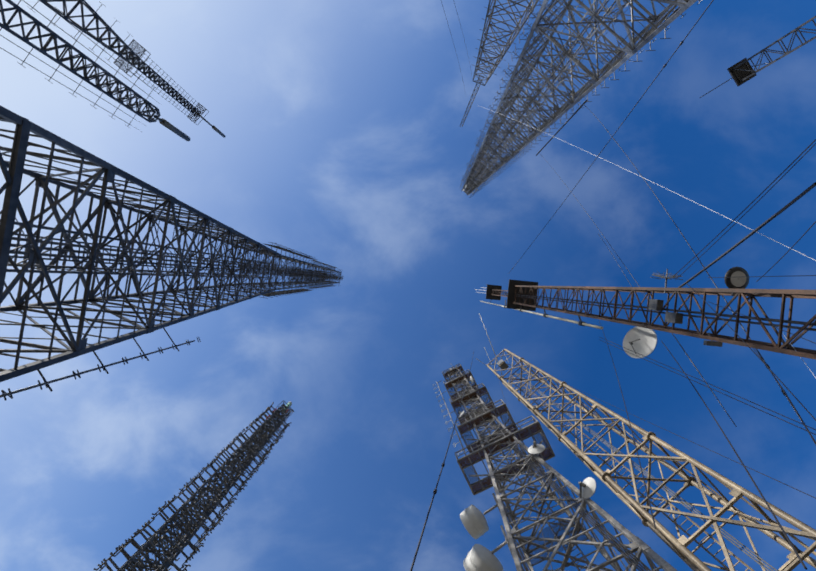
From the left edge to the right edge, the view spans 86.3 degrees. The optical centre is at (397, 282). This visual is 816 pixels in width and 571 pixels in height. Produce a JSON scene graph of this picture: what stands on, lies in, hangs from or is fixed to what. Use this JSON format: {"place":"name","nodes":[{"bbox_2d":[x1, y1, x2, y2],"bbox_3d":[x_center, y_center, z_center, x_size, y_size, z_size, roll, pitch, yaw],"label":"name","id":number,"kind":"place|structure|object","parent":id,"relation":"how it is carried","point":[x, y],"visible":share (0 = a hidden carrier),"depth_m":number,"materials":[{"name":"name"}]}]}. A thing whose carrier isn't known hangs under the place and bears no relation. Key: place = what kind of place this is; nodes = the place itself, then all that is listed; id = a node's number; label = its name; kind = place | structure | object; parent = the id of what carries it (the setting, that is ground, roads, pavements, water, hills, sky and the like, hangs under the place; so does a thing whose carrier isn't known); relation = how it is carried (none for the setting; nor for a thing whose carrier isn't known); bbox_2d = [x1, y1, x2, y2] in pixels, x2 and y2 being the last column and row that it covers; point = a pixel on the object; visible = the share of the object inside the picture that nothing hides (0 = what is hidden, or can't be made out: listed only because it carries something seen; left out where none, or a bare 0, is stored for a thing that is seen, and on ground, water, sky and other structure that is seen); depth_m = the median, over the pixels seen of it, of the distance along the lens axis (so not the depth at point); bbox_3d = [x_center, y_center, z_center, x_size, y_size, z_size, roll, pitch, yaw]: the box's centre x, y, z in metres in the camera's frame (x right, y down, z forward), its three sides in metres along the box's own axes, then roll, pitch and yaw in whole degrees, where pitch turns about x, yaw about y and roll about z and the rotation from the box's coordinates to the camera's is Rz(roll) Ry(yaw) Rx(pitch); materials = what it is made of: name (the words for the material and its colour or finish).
{"place":"outdoors","nodes":[
{"label":"outdoors","id":0,"kind":"place"},
{"bbox_2d":[0,0,815,570],"label":"sky","id":1,"kind":"structure","parent":0,"point":[345,146],"materials":[{"name":"blue"}]},
{"bbox_2d":[433,363,676,570],"bbox_3d":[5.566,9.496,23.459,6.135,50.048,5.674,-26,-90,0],"label":"mast","id":2,"kind":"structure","parent":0,"point":[479,557],"depth_m":17.79,"materials":[{"name":"metal"}]},
{"label":"ground","id":3,"kind":"structure","parent":0,"visible":0},
{"bbox_2d":[0,0,189,140],"bbox_3d":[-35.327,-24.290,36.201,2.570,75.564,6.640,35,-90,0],"label":"lattice tower","id":4,"kind":"structure","parent":3,"relation":"on","point":[54,36],"depth_m":48.36,"materials":[{"name":"metal"}]},
{"bbox_2d":[27,0,225,137],"bbox_3d":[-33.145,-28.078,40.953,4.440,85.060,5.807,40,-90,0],"label":"lattice tower","id":5,"kind":"structure","parent":3,"relation":"on","point":[126,50],"depth_m":53.21,"materials":[{"name":"metal"}]},
{"bbox_2d":[0,105,342,400],"bbox_3d":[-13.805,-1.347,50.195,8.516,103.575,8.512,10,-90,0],"label":"lattice tower","id":6,"kind":"structure","parent":3,"relation":"on","point":[13,175],"depth_m":19.76,"materials":[{"name":"metal"}]},
{"bbox_2d":[93,400,293,570],"bbox_3d":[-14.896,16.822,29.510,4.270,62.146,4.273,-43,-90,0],"label":"lattice tower","id":7,"kind":"structure","parent":3,"relation":"on","point":[179,543],"depth_m":32.02,"materials":[{"name":"grey metal"}]},
{"bbox_2d":[460,0,540,126],"bbox_3d":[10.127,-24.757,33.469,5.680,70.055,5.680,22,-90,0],"label":"lattice tower","id":8,"kind":"structure","parent":3,"relation":"on","point":[502,52],"depth_m":43.68,"materials":[{"name":"metal"}]},
{"bbox_2d":[460,0,701,197],"bbox_3d":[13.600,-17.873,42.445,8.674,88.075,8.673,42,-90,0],"label":"lattice tower","id":9,"kind":"structure","parent":3,"relation":"on","point":[479,177],"depth_m":34.52,"materials":[{"name":"metal"}]},
{"bbox_2d":[475,267,815,359],"bbox_3d":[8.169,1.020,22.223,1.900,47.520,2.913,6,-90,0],"label":"lattice tower","id":10,"kind":"structure","parent":3,"relation":"on","point":[640,338],"depth_m":12.51,"materials":[{"name":"metal"}]},
{"bbox_2d":[410,0,815,570],"bbox_3d":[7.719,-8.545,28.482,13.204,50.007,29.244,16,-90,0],"label":"guy wires","id":11,"kind":"object","parent":10,"relation":"attached to","point":[802,194],"visible":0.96,"depth_m":9.04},
{"bbox_2d":[477,314,815,570],"bbox_3d":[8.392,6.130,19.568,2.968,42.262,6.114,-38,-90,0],"label":"lattice tower","id":12,"kind":"structure","parent":3,"relation":"on","point":[684,553],"depth_m":15.55,"materials":[{"name":"metal"}]},
{"bbox_2d":[700,16,815,97],"bbox_3d":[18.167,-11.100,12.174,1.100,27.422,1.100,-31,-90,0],"label":"lattice tower","id":13,"kind":"structure","parent":3,"relation":"on","point":[741,72],"depth_m":21.76,"materials":[{"name":"metal"}]}
]}

